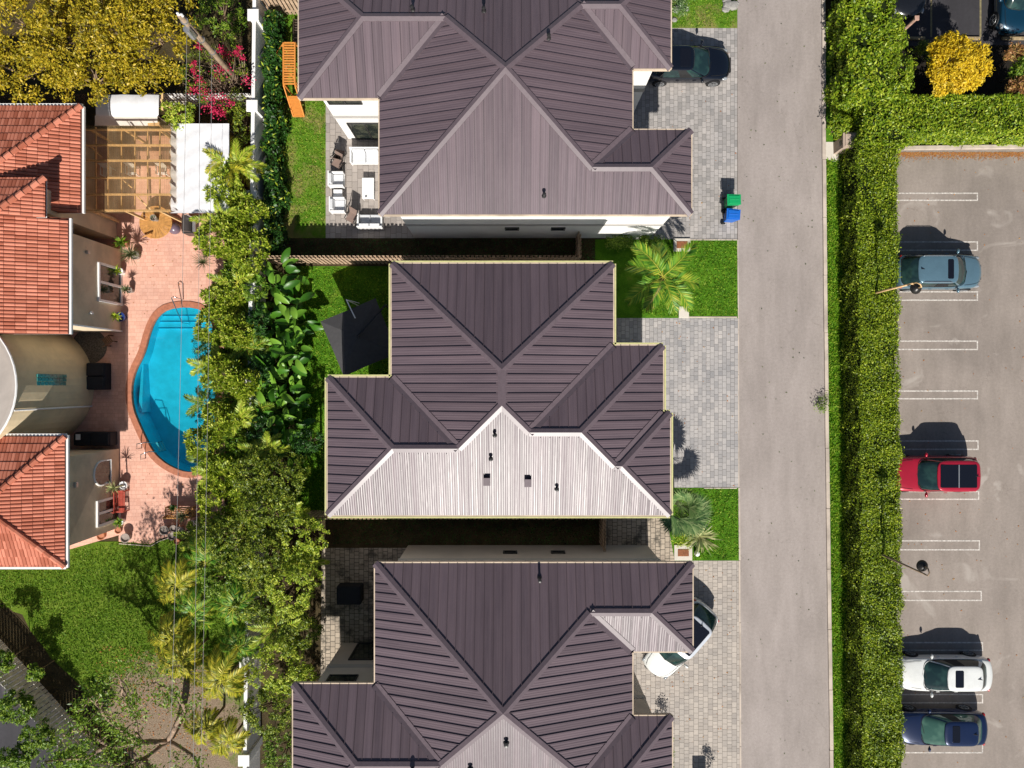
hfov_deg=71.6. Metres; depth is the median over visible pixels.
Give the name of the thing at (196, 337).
feather palm
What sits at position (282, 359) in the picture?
bird of paradise
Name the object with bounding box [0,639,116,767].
board fence
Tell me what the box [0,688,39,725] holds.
shrub
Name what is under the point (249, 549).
tree
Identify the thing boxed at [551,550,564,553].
window
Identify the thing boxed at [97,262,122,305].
glass door
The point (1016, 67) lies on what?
shrub
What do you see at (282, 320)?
bird of paradise
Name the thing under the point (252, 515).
feather palm
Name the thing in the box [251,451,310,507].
tree
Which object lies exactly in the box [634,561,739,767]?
driveway
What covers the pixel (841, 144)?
stone pier
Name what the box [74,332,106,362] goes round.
mosaic circle
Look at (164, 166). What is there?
garden chair
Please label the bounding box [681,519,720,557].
yucca
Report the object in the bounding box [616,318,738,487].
driveway
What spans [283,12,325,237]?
back lawn
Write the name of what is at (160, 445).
pool ladder
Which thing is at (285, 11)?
board fence
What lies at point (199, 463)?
feather palm
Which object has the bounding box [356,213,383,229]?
outdoor sofa
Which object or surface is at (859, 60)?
hedge
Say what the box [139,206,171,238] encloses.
round table
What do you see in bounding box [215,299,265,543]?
garden bed
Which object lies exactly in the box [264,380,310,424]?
bird of paradise
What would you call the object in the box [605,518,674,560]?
side path
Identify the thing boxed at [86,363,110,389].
covered daybed
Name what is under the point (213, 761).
yard lawn
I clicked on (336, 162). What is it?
folding chair
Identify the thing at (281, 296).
bird of paradise
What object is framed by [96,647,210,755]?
fallen leaves
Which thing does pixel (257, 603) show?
tree
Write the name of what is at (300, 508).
feather palm
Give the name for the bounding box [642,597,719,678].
parked suv
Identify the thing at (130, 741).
tree
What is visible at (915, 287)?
street lamp
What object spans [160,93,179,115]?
timber post
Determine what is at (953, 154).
fallen leaves
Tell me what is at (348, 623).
patio
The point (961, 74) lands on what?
golden tree
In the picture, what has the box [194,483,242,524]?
shrub
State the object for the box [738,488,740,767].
kerb
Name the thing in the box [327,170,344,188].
lounge chair
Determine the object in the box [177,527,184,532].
flower pot
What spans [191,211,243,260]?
shrub
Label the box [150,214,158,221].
potted plant
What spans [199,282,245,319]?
shrub
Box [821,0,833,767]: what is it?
kerb
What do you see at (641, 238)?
shrub
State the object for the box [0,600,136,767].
dirt strip
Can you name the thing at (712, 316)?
kerb
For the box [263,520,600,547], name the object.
side lawn
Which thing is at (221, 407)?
shrub
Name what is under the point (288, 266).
bird of paradise
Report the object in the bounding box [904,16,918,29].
wooden post
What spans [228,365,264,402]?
shrub
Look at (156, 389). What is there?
swimming pool
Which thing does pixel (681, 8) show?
shrub
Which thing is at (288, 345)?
bird of paradise
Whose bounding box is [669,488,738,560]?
front lawn
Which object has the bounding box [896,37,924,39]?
wheel stop
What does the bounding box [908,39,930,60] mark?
shrub
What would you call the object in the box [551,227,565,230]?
window
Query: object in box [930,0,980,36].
stall markings
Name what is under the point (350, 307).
metal pole
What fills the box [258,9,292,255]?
hedge
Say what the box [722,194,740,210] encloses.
wheelie bin
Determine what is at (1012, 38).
wheel stop
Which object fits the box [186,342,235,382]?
feather palm
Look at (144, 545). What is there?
kerb
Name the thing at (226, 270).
shrub
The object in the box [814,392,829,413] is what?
shrub
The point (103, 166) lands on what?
garden chair
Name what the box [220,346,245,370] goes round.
shrub
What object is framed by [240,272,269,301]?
shrub
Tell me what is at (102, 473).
window
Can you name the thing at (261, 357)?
shrub
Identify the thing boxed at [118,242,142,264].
potted plant
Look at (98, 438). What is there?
outdoor kitchen
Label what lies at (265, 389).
bird of paradise
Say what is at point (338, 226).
patio
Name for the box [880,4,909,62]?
shrub
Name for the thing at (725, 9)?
rock
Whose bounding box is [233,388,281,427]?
feather palm
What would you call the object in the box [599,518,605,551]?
board fence
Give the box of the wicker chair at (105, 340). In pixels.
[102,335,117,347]
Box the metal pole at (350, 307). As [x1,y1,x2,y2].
[346,299,359,317]
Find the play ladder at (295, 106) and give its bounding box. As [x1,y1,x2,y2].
[276,42,304,116]
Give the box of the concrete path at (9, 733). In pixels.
[0,664,98,767]
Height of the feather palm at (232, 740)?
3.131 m
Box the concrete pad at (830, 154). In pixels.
[826,142,838,162]
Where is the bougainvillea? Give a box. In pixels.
[172,34,255,120]
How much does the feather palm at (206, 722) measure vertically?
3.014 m
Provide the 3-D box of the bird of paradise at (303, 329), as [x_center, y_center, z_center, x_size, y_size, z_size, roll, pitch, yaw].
[-11.857,-2.469,37.489,1.882,2.234,2.274,42,90,0]
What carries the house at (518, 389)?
on the ground at (204, 116)
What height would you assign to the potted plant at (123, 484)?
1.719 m
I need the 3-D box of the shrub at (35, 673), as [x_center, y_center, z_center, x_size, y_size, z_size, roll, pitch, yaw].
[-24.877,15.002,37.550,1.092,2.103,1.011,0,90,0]
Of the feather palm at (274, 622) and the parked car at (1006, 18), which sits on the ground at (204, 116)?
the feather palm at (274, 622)
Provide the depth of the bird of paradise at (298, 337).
36.31 m
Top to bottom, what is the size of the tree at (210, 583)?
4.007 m
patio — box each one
[320,548,405,676]
[326,106,413,237]
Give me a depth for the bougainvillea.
36.32 m
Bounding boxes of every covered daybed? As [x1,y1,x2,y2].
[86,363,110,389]
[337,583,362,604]
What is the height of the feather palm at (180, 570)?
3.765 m
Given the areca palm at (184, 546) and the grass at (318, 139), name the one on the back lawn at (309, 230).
the grass at (318, 139)
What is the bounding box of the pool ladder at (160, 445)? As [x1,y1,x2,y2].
[136,441,166,459]
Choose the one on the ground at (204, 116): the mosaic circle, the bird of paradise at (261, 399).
the bird of paradise at (261, 399)
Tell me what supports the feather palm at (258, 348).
on the garden bed at (239, 328)
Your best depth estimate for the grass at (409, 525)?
38.58 m
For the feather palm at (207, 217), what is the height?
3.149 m
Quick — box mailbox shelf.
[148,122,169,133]
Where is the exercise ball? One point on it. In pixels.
(175, 228)
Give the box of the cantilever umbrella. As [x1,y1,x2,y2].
[320,298,388,374]
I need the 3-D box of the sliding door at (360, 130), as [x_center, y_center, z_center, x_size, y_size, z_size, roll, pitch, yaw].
[-7.150,-13.308,37.365,2.620,2.330,0.080,0,90,0]
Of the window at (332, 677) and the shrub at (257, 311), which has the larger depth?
the shrub at (257, 311)
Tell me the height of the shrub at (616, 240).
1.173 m
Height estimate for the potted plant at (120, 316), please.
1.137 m
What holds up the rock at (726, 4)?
on the front lawn at (704, 15)
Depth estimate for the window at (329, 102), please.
33.58 m
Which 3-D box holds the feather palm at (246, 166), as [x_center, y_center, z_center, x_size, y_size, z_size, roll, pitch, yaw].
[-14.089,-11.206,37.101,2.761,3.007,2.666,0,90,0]
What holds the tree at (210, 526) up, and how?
on the garden bed at (239, 328)
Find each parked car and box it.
[888,0,925,19]
[989,0,1023,35]
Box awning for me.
[95,95,169,132]
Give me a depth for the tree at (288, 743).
35.33 m
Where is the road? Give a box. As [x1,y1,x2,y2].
[737,0,829,767]
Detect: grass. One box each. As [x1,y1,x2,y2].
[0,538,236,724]
[266,238,600,544]
[283,0,736,224]
[298,240,738,560]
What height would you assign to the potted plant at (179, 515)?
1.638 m
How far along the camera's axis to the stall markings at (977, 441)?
38.59 m
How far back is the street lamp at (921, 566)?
33.06 m
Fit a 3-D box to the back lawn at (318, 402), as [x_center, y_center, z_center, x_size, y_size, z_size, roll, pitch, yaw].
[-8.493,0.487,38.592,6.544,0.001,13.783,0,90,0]
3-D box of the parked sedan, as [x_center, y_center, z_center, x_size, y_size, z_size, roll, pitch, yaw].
[23.050,15.467,37.860,5.094,1.580,2.313,0,90,0]
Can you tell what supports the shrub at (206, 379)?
on the garden bed at (239, 328)
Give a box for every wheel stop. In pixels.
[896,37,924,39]
[1001,37,1023,39]
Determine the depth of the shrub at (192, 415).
36.88 m
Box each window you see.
[36,374,66,384]
[93,459,111,485]
[326,674,358,680]
[327,101,362,104]
[503,550,516,553]
[505,227,518,230]
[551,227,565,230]
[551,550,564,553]
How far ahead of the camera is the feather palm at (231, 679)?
34.88 m
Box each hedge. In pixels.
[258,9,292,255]
[822,0,897,115]
[836,137,906,767]
[841,88,911,156]
[898,92,1023,147]
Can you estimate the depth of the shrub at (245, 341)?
35.96 m
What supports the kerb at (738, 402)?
on the road
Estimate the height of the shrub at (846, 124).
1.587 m
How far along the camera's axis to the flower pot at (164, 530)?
38.20 m
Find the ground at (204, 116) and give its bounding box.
[0,0,892,767]
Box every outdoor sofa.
[349,147,377,164]
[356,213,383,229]
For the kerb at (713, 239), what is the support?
on the ground at (204, 116)
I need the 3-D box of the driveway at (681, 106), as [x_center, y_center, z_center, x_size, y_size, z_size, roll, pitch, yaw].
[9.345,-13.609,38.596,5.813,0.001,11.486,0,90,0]
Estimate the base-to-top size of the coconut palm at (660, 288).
4.280 m
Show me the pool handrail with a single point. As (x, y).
(176, 308)
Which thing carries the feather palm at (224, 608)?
on the ground at (204, 116)
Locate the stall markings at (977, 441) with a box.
[895,193,982,752]
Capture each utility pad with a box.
[673,238,689,250]
[674,545,691,559]
[679,306,688,317]
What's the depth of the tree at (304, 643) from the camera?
35.17 m
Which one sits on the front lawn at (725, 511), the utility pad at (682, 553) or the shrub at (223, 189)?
the utility pad at (682, 553)
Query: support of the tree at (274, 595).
on the ground at (204, 116)
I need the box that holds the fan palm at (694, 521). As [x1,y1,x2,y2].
[657,486,712,538]
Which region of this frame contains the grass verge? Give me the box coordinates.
[826,38,847,767]
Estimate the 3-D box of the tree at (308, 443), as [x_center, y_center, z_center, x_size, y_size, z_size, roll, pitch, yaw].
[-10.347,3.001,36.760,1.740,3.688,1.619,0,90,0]
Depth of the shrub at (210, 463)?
36.04 m
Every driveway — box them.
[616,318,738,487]
[633,28,736,238]
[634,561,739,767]
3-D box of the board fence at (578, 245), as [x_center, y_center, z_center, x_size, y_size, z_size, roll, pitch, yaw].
[3.520,-7.255,37.665,0.132,1.870,1.370,0,90,0]
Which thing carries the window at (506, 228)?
in the house at (495, 118)
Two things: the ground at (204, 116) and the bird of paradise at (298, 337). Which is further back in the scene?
the ground at (204, 116)
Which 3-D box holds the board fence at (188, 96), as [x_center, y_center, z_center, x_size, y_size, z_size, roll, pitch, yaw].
[-16.400,-15.100,37.740,5.800,1.719,0.090,0,90,0]
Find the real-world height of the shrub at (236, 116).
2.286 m
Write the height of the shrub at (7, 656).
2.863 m
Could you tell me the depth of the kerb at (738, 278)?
38.57 m
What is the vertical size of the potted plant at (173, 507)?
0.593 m
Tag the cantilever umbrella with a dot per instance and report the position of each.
(360, 340)
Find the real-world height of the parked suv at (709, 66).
1.580 m
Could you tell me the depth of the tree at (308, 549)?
35.24 m
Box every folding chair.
[330,148,345,162]
[330,150,345,170]
[344,206,357,224]
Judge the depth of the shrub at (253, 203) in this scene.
36.02 m
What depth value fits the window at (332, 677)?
33.99 m
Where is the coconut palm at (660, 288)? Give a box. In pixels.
[624,240,700,314]
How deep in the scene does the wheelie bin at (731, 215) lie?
37.57 m
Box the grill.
[182,215,198,235]
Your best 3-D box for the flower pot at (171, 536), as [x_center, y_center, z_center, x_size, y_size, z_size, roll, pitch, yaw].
[-18.335,8.202,38.410,0.432,0.380,0.425,0,90,0]
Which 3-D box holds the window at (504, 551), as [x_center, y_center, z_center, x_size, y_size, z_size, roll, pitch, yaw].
[-0.100,8.735,36.850,0.740,0.500,0.080,0,90,0]
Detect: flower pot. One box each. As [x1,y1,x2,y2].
[97,533,105,539]
[114,527,122,533]
[120,533,131,542]
[159,526,169,534]
[168,532,175,539]
[170,525,178,531]
[174,538,180,543]
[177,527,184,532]
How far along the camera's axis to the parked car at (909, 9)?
37.81 m
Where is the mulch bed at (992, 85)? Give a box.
[889,45,1023,145]
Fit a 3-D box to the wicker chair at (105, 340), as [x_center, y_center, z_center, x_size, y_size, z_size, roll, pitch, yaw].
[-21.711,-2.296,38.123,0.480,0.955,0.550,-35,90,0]
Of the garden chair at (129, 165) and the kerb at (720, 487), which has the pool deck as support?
the garden chair at (129, 165)
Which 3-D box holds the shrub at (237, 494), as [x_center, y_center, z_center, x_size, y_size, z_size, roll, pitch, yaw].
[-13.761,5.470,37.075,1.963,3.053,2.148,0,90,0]
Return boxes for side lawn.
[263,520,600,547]
[266,238,597,265]
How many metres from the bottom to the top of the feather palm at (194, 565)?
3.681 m
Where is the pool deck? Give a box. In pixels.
[69,131,224,548]
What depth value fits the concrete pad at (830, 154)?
38.58 m
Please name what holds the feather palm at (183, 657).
on the yard lawn at (213, 761)
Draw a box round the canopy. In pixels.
[169,124,244,216]
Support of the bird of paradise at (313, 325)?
on the back lawn at (318, 402)
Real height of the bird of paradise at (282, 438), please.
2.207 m
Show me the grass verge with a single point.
(829, 138)
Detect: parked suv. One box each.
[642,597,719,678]
[648,40,730,86]
[895,249,981,292]
[896,452,980,496]
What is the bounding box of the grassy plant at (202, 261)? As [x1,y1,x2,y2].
[192,253,212,271]
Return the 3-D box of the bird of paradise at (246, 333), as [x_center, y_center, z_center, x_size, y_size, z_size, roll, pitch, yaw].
[-12.598,-2.493,37.512,2.560,2.187,1.960,28,90,0]
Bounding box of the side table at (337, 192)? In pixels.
[333,189,342,196]
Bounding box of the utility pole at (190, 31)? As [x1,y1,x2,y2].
[176,12,248,92]
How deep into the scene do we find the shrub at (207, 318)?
36.21 m
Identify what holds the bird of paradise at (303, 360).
on the back lawn at (318, 402)
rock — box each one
[722,7,729,12]
[723,1,729,7]
[729,1,738,10]
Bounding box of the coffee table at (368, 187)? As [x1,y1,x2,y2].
[362,178,374,199]
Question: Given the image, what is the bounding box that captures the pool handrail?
[171,296,188,323]
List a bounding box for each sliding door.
[346,122,377,139]
[348,642,373,659]
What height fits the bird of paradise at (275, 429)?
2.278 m
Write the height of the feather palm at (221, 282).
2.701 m
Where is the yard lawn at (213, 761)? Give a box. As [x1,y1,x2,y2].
[0,539,244,767]
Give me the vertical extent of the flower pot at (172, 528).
0.400 m
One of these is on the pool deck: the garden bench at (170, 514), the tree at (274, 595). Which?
the garden bench at (170, 514)
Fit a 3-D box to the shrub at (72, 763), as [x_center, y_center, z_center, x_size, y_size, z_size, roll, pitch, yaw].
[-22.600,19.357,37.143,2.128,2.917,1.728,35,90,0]
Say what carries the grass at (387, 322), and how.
on the back lawn at (318, 402)
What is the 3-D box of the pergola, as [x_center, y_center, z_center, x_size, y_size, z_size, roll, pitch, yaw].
[-19.282,-10.774,37.082,4.363,3.036,4.415,0,90,0]
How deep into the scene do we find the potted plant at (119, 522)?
38.03 m
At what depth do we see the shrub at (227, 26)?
37.15 m
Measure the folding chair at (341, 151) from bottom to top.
1.010 m
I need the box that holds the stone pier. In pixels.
[834,133,856,153]
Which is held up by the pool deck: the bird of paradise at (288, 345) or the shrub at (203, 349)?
the shrub at (203, 349)
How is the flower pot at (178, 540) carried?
on the ground at (204, 116)
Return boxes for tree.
[0,0,198,106]
[29,656,209,767]
[193,512,249,569]
[196,558,246,607]
[227,578,278,626]
[230,447,273,495]
[232,525,288,582]
[235,483,296,545]
[236,683,291,740]
[246,635,310,694]
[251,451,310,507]
[261,723,291,767]
[263,558,324,618]
[275,608,324,655]
[277,510,329,563]
[283,659,319,695]
[291,427,324,457]
[925,30,994,97]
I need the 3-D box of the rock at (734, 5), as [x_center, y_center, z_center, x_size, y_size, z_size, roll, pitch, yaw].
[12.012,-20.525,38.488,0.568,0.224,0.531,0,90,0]
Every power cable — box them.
[170,42,186,750]
[193,38,199,761]
[201,69,211,746]
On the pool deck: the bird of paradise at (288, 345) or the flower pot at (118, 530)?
the flower pot at (118, 530)
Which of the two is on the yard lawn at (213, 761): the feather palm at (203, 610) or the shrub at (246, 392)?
the feather palm at (203, 610)
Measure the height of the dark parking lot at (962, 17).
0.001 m
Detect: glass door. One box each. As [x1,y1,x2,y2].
[96,496,120,527]
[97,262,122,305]
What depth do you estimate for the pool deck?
38.57 m
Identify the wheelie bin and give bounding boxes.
[721,208,740,224]
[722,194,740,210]
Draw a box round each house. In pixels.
[0,103,122,568]
[291,545,694,767]
[296,0,693,237]
[325,261,672,517]
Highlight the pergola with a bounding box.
[86,127,181,222]
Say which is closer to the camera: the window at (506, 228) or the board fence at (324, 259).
the window at (506, 228)
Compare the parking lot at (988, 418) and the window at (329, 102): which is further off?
the parking lot at (988, 418)
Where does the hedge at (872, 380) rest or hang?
on the ground at (204, 116)
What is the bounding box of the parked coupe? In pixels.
[900,704,987,751]
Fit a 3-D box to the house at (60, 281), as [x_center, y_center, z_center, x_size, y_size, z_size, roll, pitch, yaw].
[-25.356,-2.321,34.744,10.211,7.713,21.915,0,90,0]
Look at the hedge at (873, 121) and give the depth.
36.57 m
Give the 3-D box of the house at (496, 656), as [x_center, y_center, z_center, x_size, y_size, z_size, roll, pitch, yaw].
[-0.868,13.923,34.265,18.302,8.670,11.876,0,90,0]
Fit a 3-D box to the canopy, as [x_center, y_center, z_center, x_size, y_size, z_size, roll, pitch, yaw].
[-16.020,-11.038,37.237,3.306,2.727,4.788,0,90,0]
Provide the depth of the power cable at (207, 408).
33.21 m
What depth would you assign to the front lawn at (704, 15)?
38.59 m
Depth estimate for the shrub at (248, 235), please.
35.84 m
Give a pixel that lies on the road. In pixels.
(780, 282)
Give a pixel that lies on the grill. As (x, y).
(190, 227)
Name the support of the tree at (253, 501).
on the ground at (204, 116)
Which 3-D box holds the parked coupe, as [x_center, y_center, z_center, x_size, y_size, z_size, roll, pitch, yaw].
[22.880,18.357,37.860,4.895,1.580,2.293,0,90,0]
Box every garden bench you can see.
[112,489,129,513]
[162,505,198,518]
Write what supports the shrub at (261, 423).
on the ground at (204, 116)
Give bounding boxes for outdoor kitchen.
[74,431,116,445]
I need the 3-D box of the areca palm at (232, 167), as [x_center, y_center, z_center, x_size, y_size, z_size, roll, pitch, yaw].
[-14.440,-11.127,37.062,3.202,3.097,2.700,40,90,0]
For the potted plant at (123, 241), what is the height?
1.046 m
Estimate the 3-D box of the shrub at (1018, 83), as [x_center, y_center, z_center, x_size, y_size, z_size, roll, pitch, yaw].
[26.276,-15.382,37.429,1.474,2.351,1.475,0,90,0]
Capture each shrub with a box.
[0,646,29,676]
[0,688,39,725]
[0,741,40,767]
[17,716,57,752]
[25,660,54,681]
[51,742,96,767]
[159,100,195,130]
[183,424,226,460]
[186,396,209,422]
[191,0,247,40]
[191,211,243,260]
[191,338,212,363]
[192,297,236,345]
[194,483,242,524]
[198,352,249,393]
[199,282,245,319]
[200,400,245,440]
[201,163,243,207]
[201,453,242,491]
[218,313,262,352]
[220,256,250,283]
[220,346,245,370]
[223,426,257,460]
[226,473,260,509]
[228,101,250,150]
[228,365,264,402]
[229,187,269,228]
[231,225,271,276]
[238,444,259,477]
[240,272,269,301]
[242,301,273,336]
[242,352,270,384]
[243,410,272,441]
[604,234,635,252]
[637,234,666,245]
[670,533,691,549]
[672,0,694,17]
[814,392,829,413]
[826,111,853,139]
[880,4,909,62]
[882,48,917,103]
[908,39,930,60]
[997,41,1023,66]
[1000,53,1023,82]
[1003,75,1023,96]
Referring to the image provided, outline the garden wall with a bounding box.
[238,0,269,767]
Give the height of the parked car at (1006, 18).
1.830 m
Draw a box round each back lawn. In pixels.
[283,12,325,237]
[296,266,415,519]
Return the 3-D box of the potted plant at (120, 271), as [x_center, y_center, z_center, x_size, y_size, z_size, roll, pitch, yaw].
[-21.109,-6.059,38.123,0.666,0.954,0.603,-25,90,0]
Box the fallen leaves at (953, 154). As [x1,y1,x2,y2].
[898,152,1023,162]
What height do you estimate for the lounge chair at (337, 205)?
0.773 m
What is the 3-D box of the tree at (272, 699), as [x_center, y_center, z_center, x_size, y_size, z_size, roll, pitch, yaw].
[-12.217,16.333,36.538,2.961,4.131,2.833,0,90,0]
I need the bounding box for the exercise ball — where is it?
[168,222,180,233]
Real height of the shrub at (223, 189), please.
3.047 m
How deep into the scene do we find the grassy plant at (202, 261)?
38.07 m
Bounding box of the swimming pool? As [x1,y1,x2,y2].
[125,301,221,477]
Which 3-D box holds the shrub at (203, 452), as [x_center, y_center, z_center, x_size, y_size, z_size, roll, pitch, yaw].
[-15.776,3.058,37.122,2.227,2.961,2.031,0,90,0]
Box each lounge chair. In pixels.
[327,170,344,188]
[329,196,346,213]
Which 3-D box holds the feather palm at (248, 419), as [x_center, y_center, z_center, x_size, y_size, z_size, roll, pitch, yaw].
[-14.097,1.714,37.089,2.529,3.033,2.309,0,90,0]
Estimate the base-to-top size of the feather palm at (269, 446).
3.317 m
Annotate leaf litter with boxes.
[739,0,820,753]
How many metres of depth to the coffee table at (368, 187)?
38.20 m
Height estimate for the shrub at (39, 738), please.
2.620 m
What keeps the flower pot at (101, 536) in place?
on the pool deck
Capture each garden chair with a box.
[97,163,115,176]
[123,162,139,176]
[154,162,170,176]
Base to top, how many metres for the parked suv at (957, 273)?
1.830 m
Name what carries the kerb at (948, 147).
on the parking lot at (988, 418)
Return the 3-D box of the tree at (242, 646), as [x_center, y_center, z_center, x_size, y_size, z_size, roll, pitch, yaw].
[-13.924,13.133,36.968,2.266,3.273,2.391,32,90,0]
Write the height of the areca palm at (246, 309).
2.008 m
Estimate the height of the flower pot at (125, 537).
0.450 m
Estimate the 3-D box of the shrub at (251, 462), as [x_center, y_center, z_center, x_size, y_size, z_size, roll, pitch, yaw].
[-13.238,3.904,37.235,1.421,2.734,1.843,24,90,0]
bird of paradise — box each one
[242,318,294,354]
[253,302,290,342]
[253,345,293,389]
[255,269,299,307]
[255,378,277,408]
[255,383,303,427]
[257,330,299,377]
[260,318,313,355]
[260,422,296,466]
[261,247,309,294]
[261,362,305,406]
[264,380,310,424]
[268,331,311,378]
[270,283,314,322]
[270,303,323,334]
[272,429,307,469]
[274,406,315,444]
[281,350,313,385]
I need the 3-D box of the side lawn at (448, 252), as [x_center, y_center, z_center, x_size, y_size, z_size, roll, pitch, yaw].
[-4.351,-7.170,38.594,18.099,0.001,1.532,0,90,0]
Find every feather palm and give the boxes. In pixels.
[146,610,202,657]
[153,557,203,604]
[156,633,208,678]
[168,582,218,638]
[181,532,232,581]
[182,705,224,745]
[183,379,234,417]
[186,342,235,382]
[186,440,238,476]
[188,643,250,700]
[189,199,242,240]
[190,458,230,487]
[193,320,234,353]
[204,138,266,188]
[206,259,256,301]
[207,715,251,758]
[208,580,257,626]
[210,397,261,437]
[213,500,267,543]
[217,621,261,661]
[220,551,279,600]
[225,327,271,367]
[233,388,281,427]
[237,428,291,470]
[246,599,311,649]
[251,486,310,537]
[269,539,329,586]
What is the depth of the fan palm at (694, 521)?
36.17 m
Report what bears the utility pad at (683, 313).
on the front lawn at (625, 281)
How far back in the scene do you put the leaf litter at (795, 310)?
38.58 m
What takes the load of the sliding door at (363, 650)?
in the house at (496, 656)
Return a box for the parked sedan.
[899,651,992,697]
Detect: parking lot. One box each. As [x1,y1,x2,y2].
[891,0,1023,45]
[893,149,1023,767]
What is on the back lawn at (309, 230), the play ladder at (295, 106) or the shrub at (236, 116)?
the play ladder at (295, 106)
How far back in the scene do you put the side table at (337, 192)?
38.21 m
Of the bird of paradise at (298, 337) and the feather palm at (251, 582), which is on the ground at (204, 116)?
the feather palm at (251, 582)
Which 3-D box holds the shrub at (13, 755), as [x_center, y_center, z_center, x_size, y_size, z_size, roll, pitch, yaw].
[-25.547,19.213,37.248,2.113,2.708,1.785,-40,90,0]
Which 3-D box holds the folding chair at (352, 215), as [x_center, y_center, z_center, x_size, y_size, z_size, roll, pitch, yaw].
[-8.593,-9.016,38.106,0.580,1.010,0.710,30,90,0]
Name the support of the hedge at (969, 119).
on the mulch bed at (992, 85)
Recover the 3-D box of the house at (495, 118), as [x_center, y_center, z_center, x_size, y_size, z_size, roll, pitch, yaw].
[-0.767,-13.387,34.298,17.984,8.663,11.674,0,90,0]
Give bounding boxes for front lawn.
[595,239,737,317]
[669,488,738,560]
[672,0,736,27]
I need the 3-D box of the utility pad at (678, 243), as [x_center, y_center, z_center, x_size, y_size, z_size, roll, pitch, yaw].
[9.224,-7.553,38.540,0.905,0.120,0.696,0,90,0]
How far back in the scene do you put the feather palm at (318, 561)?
35.83 m
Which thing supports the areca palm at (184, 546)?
on the garden bed at (239, 328)
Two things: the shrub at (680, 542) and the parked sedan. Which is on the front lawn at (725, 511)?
the shrub at (680, 542)
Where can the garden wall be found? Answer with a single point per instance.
(249, 757)
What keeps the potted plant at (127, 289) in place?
on the pool deck
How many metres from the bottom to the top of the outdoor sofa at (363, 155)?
0.773 m
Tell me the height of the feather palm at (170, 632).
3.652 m
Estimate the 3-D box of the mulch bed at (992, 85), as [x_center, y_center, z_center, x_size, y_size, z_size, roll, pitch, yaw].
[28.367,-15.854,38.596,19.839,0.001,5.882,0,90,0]
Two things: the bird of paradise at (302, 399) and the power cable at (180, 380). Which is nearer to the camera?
the power cable at (180, 380)
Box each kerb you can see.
[119,531,188,545]
[689,316,736,317]
[690,239,736,239]
[704,487,736,488]
[737,239,738,317]
[738,318,738,486]
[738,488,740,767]
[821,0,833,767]
[899,144,1023,149]
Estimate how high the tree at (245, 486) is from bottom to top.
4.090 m
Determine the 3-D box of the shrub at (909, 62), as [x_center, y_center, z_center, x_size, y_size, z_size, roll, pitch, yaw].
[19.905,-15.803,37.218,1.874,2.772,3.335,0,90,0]
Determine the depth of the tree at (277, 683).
34.84 m
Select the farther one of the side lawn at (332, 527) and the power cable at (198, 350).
the side lawn at (332, 527)
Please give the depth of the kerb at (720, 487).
38.58 m
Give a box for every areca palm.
[173,514,227,551]
[201,135,265,196]
[226,290,273,323]
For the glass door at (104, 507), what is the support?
in the house at (60, 281)
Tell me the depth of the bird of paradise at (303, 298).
36.82 m
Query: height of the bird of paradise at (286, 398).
2.715 m
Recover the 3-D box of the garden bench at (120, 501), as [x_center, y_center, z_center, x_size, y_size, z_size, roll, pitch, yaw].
[-20.997,6.295,38.120,0.445,0.960,1.160,0,90,0]
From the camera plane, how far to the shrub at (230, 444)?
36.25 m
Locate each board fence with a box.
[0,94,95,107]
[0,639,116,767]
[146,93,250,106]
[252,0,297,14]
[263,255,578,263]
[302,510,602,518]
[576,232,580,260]
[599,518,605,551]
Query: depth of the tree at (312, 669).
36.12 m
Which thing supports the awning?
on the ground at (204, 116)
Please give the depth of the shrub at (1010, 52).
36.89 m
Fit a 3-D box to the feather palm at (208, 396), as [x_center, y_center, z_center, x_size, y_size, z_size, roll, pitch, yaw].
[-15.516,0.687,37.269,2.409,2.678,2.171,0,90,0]
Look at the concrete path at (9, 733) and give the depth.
38.59 m
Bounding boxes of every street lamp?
[875,282,921,293]
[881,554,929,575]
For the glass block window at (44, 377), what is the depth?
35.02 m
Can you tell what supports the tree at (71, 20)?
on the ground at (204, 116)
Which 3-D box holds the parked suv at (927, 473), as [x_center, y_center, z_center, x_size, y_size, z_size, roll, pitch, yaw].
[22.401,4.793,37.700,4.791,1.900,2.383,0,90,0]
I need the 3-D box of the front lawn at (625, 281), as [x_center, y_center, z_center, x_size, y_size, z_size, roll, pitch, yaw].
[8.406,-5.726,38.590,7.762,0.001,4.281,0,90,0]
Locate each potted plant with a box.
[104,481,128,494]
[110,311,126,321]
[112,235,129,249]
[113,264,125,275]
[113,517,125,528]
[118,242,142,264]
[120,284,134,294]
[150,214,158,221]
[168,504,177,511]
[174,508,194,522]
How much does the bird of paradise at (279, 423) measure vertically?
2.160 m
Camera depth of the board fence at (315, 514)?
36.80 m

